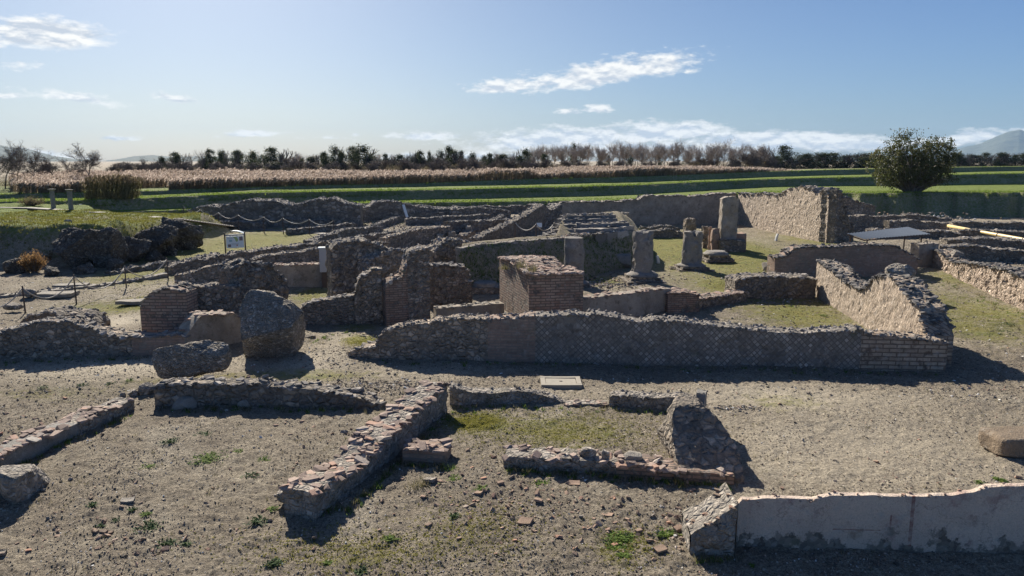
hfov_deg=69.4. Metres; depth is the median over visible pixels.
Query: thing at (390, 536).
weed
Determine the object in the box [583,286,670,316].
plaster wall
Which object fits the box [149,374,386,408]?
wall
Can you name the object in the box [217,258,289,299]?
rubble pier
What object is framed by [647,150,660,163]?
bare poplar
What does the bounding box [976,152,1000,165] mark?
dark tree
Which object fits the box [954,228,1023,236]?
rubble wall
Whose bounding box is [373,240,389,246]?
rubble wall
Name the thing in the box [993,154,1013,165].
dark tree
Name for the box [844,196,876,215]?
rubble wall
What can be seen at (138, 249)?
rock mass
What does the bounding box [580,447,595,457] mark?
stone
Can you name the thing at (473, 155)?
dark tree
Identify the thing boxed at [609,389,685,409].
wall
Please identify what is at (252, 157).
dark tree
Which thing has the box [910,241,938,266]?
plaster wall
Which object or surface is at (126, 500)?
fragment
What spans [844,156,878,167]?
dark tree
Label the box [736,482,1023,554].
plastered wall
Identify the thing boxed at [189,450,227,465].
weed
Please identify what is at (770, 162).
scrub bush
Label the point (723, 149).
bare poplar
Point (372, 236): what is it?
rubble wall
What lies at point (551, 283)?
brick pillar
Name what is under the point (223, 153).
dark tree
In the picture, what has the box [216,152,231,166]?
dark tree
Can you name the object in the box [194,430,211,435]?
weed
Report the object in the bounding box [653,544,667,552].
fragment
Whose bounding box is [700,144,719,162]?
bare poplar
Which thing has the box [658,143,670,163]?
bare poplar
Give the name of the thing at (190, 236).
rock mass
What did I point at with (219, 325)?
plaster wall
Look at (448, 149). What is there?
dark tree
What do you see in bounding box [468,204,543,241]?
rubble wall
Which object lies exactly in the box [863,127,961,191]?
bushy tree
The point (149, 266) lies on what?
rubble wall
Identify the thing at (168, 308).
brick pier
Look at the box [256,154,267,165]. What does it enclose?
dark tree
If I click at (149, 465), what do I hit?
weed
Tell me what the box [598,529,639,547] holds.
weed
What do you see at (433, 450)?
block
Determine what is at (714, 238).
stone post
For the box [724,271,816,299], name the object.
rubble wall
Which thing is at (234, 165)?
scrub bush
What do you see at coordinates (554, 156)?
bare poplar
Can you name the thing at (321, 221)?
rubble wall
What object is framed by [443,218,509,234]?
rubble wall
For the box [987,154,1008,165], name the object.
dark tree
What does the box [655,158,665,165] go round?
dark tree
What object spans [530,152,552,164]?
dark tree
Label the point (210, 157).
dark tree
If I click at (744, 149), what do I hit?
bare poplar
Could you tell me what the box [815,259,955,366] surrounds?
stone wall
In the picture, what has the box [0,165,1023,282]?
grass
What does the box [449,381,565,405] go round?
wall
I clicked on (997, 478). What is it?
weed
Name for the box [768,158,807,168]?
dark tree
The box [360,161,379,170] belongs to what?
scrub bush
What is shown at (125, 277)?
rope post
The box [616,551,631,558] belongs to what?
weed
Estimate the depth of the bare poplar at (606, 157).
172.95 m
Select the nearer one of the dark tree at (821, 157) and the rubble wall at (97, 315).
the rubble wall at (97, 315)
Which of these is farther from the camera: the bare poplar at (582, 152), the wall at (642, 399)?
the bare poplar at (582, 152)
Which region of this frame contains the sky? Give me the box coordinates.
[0,0,1023,160]
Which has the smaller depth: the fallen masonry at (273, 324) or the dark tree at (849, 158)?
the fallen masonry at (273, 324)
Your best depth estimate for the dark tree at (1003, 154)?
225.52 m
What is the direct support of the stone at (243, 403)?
on the ground at (172, 477)
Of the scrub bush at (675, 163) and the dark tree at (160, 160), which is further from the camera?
the scrub bush at (675, 163)
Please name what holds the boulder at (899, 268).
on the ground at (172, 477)
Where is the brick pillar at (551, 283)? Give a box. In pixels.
[497,254,584,313]
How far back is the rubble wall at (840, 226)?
44.91 m
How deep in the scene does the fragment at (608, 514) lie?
10.46 m
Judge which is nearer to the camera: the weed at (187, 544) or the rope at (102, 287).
the weed at (187, 544)
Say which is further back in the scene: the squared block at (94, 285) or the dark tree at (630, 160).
the dark tree at (630, 160)
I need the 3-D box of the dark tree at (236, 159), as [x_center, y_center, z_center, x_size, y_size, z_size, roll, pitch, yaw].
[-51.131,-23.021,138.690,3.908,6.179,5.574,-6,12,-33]
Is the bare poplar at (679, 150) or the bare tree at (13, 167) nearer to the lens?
the bare tree at (13, 167)
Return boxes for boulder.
[885,263,915,275]
[951,250,963,256]
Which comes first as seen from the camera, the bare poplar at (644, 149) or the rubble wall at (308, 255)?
the rubble wall at (308, 255)
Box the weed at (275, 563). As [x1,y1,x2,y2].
[260,557,286,569]
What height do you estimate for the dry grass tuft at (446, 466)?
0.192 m
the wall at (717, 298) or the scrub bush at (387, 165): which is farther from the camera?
the scrub bush at (387, 165)
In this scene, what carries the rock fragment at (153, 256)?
on the ground at (172, 477)
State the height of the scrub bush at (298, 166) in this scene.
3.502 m
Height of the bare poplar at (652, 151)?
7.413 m
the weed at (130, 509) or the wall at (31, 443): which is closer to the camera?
the weed at (130, 509)
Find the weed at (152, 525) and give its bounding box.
[132,518,163,533]
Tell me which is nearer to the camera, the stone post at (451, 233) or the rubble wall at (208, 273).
the rubble wall at (208, 273)
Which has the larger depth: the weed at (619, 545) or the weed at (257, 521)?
the weed at (257, 521)
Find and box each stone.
[3,302,23,309]
[21,289,36,297]
[128,389,139,396]
[138,382,153,394]
[172,396,196,409]
[237,400,249,406]
[305,334,315,337]
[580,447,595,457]
[601,449,609,458]
[623,451,641,460]
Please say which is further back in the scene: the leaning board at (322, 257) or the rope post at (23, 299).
the leaning board at (322, 257)
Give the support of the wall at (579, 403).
on the ground at (172, 477)
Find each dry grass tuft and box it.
[404,475,432,490]
[440,463,457,472]
[498,264,509,269]
[513,256,528,269]
[525,264,538,271]
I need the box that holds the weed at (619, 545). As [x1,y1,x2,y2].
[597,539,633,558]
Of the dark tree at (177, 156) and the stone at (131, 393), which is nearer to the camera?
the stone at (131, 393)
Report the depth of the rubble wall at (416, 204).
71.24 m
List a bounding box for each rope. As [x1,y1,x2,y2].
[0,288,21,307]
[23,277,73,298]
[74,268,124,288]
[125,260,166,275]
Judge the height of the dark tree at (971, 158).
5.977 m
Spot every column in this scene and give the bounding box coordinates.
[48,189,55,208]
[65,189,73,209]
[564,236,593,287]
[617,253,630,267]
[619,229,666,284]
[669,230,714,271]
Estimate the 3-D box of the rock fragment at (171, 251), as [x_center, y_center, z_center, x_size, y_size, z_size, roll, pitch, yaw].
[-18.107,-1.899,38.968,0.908,0.686,0.508,0,10,0]
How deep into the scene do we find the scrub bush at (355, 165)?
134.48 m
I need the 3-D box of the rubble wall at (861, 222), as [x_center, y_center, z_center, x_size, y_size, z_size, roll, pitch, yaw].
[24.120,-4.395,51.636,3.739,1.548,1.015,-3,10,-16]
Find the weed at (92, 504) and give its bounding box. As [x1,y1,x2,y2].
[85,501,97,507]
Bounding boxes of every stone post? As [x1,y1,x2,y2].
[447,231,455,237]
[465,225,471,230]
[683,217,695,240]
[701,226,708,247]
[706,226,711,249]
[709,228,719,249]
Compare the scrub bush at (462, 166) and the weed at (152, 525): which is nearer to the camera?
the weed at (152, 525)
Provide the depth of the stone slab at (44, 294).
27.61 m
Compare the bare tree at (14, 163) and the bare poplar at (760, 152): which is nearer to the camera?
the bare tree at (14, 163)
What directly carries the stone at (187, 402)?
on the ground at (172, 477)
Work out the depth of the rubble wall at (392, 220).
58.70 m
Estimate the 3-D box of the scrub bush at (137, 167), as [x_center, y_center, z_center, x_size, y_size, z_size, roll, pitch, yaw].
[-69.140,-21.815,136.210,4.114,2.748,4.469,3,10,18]
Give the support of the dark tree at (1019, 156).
on the ground at (172, 477)
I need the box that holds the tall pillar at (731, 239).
[718,196,746,251]
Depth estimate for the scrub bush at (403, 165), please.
118.88 m
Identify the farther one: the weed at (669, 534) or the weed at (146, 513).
the weed at (146, 513)
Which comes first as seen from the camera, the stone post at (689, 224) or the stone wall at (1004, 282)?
the stone wall at (1004, 282)
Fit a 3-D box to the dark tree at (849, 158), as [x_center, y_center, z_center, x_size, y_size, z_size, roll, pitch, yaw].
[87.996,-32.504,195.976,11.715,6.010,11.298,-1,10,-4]
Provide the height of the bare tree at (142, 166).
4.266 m
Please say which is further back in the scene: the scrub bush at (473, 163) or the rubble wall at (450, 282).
the scrub bush at (473, 163)
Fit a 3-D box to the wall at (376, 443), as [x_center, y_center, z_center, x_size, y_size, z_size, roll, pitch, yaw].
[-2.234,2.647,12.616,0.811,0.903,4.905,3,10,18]
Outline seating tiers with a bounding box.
[538,212,634,241]
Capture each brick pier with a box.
[139,283,197,331]
[382,243,430,325]
[665,287,700,312]
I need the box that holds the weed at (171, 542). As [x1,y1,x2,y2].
[157,537,189,547]
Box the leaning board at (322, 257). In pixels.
[318,247,326,287]
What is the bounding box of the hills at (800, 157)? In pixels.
[720,155,1022,160]
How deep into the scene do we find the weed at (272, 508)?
10.62 m
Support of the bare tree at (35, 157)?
on the ground at (172, 477)
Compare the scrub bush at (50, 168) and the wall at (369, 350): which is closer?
the wall at (369, 350)
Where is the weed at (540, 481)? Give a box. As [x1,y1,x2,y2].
[532,479,549,486]
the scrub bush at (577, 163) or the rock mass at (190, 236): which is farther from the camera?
the scrub bush at (577, 163)
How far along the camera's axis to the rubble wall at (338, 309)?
22.78 m
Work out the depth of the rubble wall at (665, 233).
48.57 m
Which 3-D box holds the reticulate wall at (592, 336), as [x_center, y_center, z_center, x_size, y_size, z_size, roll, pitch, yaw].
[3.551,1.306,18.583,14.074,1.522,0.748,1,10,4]
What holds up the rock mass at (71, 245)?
on the ground at (172, 477)
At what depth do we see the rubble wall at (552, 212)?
55.49 m
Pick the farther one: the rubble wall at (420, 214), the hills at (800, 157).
the hills at (800, 157)
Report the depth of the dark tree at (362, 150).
134.38 m
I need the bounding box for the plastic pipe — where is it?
[947,224,1023,238]
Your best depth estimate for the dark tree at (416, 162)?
140.85 m
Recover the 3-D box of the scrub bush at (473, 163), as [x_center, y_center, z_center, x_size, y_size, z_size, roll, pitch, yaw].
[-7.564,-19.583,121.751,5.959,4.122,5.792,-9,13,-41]
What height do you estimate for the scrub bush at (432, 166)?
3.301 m
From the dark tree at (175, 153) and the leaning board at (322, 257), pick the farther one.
the dark tree at (175, 153)
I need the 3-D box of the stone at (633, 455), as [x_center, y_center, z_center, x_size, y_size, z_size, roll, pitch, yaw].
[1.922,2.678,11.822,0.300,0.111,0.213,0,10,0]
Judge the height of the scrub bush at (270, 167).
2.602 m
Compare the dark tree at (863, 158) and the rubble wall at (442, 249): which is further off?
the dark tree at (863, 158)
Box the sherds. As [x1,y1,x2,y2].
[0,388,1021,575]
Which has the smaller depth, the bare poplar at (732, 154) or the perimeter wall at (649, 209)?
the perimeter wall at (649, 209)
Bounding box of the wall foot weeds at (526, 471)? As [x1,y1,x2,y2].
[4,285,1023,564]
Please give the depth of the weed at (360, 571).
9.08 m
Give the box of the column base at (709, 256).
[702,250,734,262]
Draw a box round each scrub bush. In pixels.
[35,163,62,172]
[103,164,128,171]
[107,162,134,169]
[132,163,145,170]
[146,161,167,172]
[163,161,176,169]
[173,161,200,170]
[205,161,231,169]
[225,163,243,169]
[245,162,269,170]
[262,163,277,170]
[276,157,306,164]
[276,161,308,170]
[303,161,320,169]
[317,163,339,169]
[330,161,352,170]
[342,163,356,170]
[346,163,362,169]
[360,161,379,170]
[362,159,392,169]
[386,158,420,171]
[422,156,453,169]
[422,161,446,170]
[448,162,475,170]
[451,157,482,168]
[467,157,486,167]
[483,162,507,168]
[498,157,519,168]
[515,159,541,168]
[537,159,556,168]
[552,159,573,167]
[572,160,591,165]
[593,161,609,165]
[613,160,632,166]
[634,160,656,165]
[667,159,684,165]
[686,157,708,165]
[707,159,725,165]
[725,157,744,166]
[737,152,767,166]
[759,155,784,167]
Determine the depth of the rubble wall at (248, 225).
53.62 m
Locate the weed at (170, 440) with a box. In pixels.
[158,437,179,443]
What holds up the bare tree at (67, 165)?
on the ground at (172, 477)
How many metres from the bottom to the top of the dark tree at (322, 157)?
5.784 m
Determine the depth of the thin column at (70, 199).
51.38 m
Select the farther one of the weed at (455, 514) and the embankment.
the embankment
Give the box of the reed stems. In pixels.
[8,165,798,192]
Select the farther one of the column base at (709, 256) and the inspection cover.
the column base at (709, 256)
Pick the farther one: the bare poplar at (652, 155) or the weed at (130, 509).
the bare poplar at (652, 155)
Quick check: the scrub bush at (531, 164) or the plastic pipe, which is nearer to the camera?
the plastic pipe
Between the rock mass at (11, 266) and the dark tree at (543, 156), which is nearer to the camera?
the rock mass at (11, 266)
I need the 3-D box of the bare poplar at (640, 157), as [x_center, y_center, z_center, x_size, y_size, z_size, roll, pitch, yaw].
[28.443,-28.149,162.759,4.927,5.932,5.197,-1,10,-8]
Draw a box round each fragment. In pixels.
[0,549,7,556]
[44,266,59,275]
[72,262,96,274]
[99,529,107,532]
[105,258,124,270]
[120,497,134,503]
[144,250,165,261]
[164,246,176,255]
[423,477,436,482]
[517,516,533,525]
[534,497,542,502]
[569,480,579,485]
[602,512,613,516]
[634,528,642,532]
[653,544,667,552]
[657,389,744,483]
[673,524,681,532]
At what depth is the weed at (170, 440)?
12.99 m
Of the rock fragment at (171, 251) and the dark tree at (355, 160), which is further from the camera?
the dark tree at (355, 160)
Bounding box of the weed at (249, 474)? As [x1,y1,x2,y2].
[240,471,259,479]
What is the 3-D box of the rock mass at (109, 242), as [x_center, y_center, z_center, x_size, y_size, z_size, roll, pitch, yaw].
[-19.442,-1.904,35.162,2.006,2.126,2.006,2,10,13]
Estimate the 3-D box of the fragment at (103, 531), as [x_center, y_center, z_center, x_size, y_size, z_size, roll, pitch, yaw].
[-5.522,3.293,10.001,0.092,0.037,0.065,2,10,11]
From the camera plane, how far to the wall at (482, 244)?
30.58 m
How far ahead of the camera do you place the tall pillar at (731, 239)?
40.91 m
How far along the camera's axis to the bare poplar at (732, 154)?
177.17 m
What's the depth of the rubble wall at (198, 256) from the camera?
37.76 m
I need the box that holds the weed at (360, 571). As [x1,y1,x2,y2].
[353,565,367,575]
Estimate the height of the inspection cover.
0.128 m
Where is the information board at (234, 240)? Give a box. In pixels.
[224,230,245,252]
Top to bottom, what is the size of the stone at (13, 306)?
0.245 m
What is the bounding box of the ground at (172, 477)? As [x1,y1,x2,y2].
[0,161,1023,575]
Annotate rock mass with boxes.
[1,258,28,273]
[52,227,93,267]
[79,226,129,267]
[124,236,151,261]
[134,224,178,254]
[161,217,204,250]
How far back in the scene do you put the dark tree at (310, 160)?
137.14 m
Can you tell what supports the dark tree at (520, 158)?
on the ground at (172, 477)
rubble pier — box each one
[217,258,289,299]
[353,266,382,323]
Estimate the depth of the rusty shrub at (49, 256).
35.39 m
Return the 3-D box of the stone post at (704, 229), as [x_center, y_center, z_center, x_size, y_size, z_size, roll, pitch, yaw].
[11.123,-2.919,42.686,0.370,1.342,0.372,0,10,0]
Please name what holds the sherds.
on the ground at (172, 477)
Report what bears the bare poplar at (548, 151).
on the ground at (172, 477)
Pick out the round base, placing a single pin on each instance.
(485, 287)
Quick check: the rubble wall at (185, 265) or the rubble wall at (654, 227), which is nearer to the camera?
the rubble wall at (185, 265)
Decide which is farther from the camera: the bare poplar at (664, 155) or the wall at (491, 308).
the bare poplar at (664, 155)
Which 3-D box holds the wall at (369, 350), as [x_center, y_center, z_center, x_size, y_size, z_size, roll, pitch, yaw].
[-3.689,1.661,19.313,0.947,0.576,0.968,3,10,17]
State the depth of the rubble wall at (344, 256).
27.15 m
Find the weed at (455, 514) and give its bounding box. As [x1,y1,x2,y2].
[448,512,458,519]
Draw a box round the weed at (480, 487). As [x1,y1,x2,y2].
[473,484,486,491]
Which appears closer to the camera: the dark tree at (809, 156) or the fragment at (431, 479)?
the fragment at (431, 479)
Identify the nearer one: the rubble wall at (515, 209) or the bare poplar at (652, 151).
the rubble wall at (515, 209)
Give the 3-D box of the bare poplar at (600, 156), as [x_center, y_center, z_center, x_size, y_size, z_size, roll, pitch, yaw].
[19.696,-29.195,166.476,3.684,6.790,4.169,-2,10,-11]
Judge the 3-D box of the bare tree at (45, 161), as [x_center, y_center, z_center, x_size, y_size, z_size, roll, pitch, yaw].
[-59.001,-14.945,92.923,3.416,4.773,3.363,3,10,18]
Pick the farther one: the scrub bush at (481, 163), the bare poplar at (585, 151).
the bare poplar at (585, 151)
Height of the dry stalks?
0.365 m
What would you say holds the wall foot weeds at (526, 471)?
on the ground at (172, 477)
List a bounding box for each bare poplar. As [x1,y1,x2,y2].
[294,152,304,160]
[528,144,545,161]
[540,145,556,157]
[543,145,567,163]
[551,145,566,160]
[552,142,579,162]
[564,149,577,163]
[573,142,589,162]
[578,143,593,162]
[583,144,595,164]
[592,146,615,161]
[593,146,606,161]
[606,142,622,164]
[608,138,636,159]
[614,151,620,160]
[628,145,645,165]
[630,148,650,162]
[631,149,646,164]
[639,141,650,164]
[647,142,660,159]
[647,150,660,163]
[653,141,668,160]
[654,144,684,162]
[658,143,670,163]
[664,145,683,160]
[670,138,691,158]
[679,147,694,163]
[687,143,702,157]
[694,145,705,159]
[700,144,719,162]
[705,145,722,165]
[711,137,736,165]
[723,147,735,164]
[728,142,748,160]
[729,147,742,159]
[746,144,761,155]
[753,143,767,156]
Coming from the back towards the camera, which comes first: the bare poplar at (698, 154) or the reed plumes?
the bare poplar at (698, 154)
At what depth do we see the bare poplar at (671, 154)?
183.57 m
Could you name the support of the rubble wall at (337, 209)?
on the ground at (172, 477)
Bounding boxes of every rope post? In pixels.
[21,286,25,312]
[73,275,76,303]
[124,266,126,287]
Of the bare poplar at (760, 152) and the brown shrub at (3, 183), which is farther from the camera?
the bare poplar at (760, 152)
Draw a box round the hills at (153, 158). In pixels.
[0,145,240,161]
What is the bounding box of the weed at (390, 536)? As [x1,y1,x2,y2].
[381,534,399,541]
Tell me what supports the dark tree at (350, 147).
on the ground at (172, 477)
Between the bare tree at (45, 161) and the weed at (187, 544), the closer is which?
the weed at (187, 544)
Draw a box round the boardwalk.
[0,207,324,233]
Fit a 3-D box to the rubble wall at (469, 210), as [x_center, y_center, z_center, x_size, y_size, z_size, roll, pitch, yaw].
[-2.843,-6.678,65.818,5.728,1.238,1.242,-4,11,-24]
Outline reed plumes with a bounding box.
[8,164,799,189]
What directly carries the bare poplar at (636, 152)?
on the ground at (172, 477)
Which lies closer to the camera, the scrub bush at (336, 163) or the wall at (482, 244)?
the wall at (482, 244)
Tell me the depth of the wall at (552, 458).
11.72 m
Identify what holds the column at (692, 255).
on the ground at (172, 477)
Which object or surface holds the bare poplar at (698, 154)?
on the ground at (172, 477)
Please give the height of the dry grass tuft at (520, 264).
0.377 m
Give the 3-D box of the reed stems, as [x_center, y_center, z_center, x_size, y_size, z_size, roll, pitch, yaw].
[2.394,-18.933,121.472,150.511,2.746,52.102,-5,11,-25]
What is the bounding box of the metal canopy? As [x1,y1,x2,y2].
[847,227,930,248]
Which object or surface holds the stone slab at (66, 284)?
on the ground at (172, 477)
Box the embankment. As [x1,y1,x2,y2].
[458,211,638,285]
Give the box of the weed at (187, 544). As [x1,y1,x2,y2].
[179,540,193,546]
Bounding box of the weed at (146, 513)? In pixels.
[140,511,152,516]
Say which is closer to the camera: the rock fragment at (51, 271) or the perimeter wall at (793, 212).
the rock fragment at (51, 271)
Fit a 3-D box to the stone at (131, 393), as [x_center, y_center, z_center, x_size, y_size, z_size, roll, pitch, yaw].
[-8.149,2.266,15.907,0.222,0.179,0.165,0,10,0]
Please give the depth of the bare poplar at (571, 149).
177.08 m
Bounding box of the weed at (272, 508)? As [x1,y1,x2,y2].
[267,506,279,511]
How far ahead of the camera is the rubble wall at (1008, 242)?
41.39 m
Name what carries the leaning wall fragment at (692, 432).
on the ground at (172, 477)
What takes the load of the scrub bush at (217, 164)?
on the ground at (172, 477)
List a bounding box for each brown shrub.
[0,175,12,185]
[18,195,45,205]
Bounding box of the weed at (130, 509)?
[126,506,139,512]
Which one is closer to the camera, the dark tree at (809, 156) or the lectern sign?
the lectern sign
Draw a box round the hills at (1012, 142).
[934,130,1023,157]
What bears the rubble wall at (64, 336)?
on the ground at (172, 477)
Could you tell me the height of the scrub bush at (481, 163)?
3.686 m
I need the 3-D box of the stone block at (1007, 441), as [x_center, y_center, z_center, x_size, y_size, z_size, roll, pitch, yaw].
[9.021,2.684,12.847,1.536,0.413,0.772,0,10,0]
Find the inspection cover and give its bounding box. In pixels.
[540,376,581,388]
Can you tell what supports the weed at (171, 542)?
on the ground at (172, 477)
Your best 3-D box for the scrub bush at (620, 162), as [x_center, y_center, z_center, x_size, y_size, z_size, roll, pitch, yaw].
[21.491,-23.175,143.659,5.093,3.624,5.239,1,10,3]
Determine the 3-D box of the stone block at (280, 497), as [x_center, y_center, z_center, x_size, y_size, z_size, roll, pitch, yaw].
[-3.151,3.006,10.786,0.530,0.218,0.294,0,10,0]
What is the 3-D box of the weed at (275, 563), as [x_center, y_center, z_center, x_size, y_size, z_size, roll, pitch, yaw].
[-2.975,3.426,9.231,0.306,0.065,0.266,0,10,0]
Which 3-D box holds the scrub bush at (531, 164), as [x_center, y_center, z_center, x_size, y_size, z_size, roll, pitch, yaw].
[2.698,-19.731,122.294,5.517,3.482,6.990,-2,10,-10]
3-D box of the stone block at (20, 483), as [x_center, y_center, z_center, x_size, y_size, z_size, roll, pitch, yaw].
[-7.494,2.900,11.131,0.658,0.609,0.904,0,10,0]
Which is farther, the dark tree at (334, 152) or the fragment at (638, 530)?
the dark tree at (334, 152)
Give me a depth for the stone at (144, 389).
15.90 m
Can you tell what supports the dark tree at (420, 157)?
on the ground at (172, 477)
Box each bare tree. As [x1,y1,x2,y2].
[0,138,32,188]
[0,139,35,176]
[0,147,27,175]
[4,147,41,177]
[33,151,59,174]
[55,156,87,173]
[60,143,105,176]
[138,158,155,170]
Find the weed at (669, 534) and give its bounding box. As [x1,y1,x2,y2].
[652,526,681,538]
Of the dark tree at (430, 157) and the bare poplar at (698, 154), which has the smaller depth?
the dark tree at (430, 157)
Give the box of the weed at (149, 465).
[139,462,158,468]
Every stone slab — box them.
[33,290,79,297]
[52,282,89,286]
[115,298,144,304]
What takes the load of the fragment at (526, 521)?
on the ground at (172, 477)
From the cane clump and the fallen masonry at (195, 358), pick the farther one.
the cane clump
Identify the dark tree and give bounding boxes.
[156,156,164,166]
[165,151,196,163]
[169,153,183,169]
[177,158,203,165]
[192,147,218,168]
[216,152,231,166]
[218,148,230,163]
[226,151,245,163]
[228,149,246,164]
[245,150,263,168]
[250,146,300,170]
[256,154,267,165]
[305,155,321,164]
[310,153,323,164]
[317,150,331,166]
[323,144,347,165]
[335,150,348,169]
[344,145,360,166]
[346,143,379,166]
[349,152,360,166]
[359,154,372,167]
[379,153,396,164]
[389,154,408,168]
[407,150,426,163]
[409,155,425,163]
[426,152,433,165]
[432,149,447,160]
[440,146,454,163]
[446,149,466,167]
[467,151,476,160]
[482,153,499,165]
[489,153,514,165]
[510,148,531,165]
[515,154,531,167]
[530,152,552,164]
[568,143,583,163]
[623,156,633,164]
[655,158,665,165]
[760,144,805,168]
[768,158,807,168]
[783,153,816,168]
[798,151,838,168]
[800,156,826,168]
[813,152,868,168]
[824,155,862,168]
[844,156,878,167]
[850,152,886,167]
[949,153,968,166]
[953,152,980,166]
[956,156,973,166]
[964,154,978,166]
[971,155,1000,166]
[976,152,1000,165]
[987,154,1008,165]
[993,152,1013,165]
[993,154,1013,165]
[1006,154,1021,165]
[1010,153,1023,165]
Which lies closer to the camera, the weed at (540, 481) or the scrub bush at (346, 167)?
the weed at (540, 481)
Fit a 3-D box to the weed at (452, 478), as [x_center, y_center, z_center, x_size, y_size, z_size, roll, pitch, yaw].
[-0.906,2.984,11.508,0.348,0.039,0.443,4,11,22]
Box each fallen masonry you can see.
[152,340,231,378]
[239,289,305,358]
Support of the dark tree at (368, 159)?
on the ground at (172, 477)
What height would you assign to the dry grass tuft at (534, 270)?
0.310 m
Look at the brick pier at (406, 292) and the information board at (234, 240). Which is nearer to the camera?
the brick pier at (406, 292)
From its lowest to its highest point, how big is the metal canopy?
1.738 m
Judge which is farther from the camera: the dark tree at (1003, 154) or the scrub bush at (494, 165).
the dark tree at (1003, 154)
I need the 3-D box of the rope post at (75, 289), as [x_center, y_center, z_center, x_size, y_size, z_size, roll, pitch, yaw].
[-15.700,0.079,26.570,0.063,1.132,0.063,4,11,22]
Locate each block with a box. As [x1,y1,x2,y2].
[0,464,50,503]
[88,284,99,287]
[277,489,283,502]
[402,437,453,462]
[762,262,766,270]
[978,426,1023,457]
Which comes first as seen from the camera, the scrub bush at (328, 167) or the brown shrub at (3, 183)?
the brown shrub at (3, 183)
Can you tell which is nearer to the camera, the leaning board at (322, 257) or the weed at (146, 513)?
the weed at (146, 513)
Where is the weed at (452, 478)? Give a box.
[438,474,461,483]
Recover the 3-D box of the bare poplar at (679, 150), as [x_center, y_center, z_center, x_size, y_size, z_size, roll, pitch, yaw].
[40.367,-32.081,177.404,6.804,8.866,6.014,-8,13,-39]
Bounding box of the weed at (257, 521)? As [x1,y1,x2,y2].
[247,514,267,525]
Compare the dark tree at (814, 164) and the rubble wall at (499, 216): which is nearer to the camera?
the rubble wall at (499, 216)
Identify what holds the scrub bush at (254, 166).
on the ground at (172, 477)
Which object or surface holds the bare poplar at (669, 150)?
on the ground at (172, 477)
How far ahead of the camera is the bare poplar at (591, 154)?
179.90 m
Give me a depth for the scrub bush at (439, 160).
122.86 m
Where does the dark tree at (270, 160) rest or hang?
on the ground at (172, 477)
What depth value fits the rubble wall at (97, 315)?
21.27 m
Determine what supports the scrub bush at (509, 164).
on the ground at (172, 477)
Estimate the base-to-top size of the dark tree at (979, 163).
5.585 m
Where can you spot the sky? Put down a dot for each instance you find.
(118, 79)
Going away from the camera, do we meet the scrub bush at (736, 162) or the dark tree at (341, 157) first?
the dark tree at (341, 157)
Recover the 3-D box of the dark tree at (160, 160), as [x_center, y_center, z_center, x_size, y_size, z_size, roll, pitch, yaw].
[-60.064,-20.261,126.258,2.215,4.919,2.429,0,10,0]
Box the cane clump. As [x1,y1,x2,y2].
[80,173,143,199]
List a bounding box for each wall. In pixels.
[0,272,166,297]
[0,315,190,358]
[0,397,134,466]
[20,305,110,325]
[104,260,175,274]
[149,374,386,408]
[164,240,327,274]
[174,262,222,283]
[174,309,240,343]
[177,252,219,261]
[178,280,241,314]
[187,196,362,226]
[219,220,266,229]
[249,246,318,266]
[258,218,329,227]
[273,262,321,287]
[278,380,450,521]
[285,222,357,234]
[300,292,354,324]
[303,225,383,242]
[325,237,383,295]
[328,226,428,244]
[348,339,378,358]
[355,246,403,282]
[363,199,460,220]
[363,204,438,207]
[370,215,404,227]
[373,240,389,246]
[375,307,948,371]
[378,225,452,248]
[397,211,444,217]
[404,213,490,225]
[427,236,471,263]
[429,261,472,308]
[433,301,503,316]
[435,204,525,213]
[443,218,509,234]
[449,206,510,217]
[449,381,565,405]
[454,228,477,239]
[455,229,635,263]
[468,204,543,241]
[490,214,504,218]
[501,444,734,484]
[526,203,562,228]
[547,192,736,224]
[563,399,608,407]
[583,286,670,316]
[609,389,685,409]
[639,224,679,230]
[653,228,682,237]
[682,482,737,557]
[699,289,747,309]
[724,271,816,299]
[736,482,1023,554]
[737,185,839,242]
[767,242,919,277]
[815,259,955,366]
[818,189,854,243]
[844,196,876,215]
[848,214,883,232]
[865,227,960,238]
[878,213,951,221]
[883,218,946,229]
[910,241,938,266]
[932,248,1023,309]
[939,236,1023,249]
[939,243,1023,262]
[949,220,1023,229]
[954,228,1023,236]
[970,235,1015,238]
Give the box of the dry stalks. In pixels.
[11,280,1022,575]
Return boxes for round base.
[472,280,499,293]
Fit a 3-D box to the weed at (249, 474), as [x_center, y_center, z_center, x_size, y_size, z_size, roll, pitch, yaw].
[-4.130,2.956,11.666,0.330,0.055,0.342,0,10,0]
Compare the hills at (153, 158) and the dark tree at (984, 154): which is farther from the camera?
the hills at (153, 158)
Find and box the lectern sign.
[402,204,407,217]
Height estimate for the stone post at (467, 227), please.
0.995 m
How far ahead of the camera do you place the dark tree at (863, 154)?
200.25 m
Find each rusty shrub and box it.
[18,248,48,272]
[44,252,53,260]
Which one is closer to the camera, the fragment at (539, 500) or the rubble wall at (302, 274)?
the fragment at (539, 500)
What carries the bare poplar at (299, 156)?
on the ground at (172, 477)
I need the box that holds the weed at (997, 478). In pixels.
[992,476,1009,482]
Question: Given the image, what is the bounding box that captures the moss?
[0,209,1022,575]
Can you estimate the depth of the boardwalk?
52.95 m

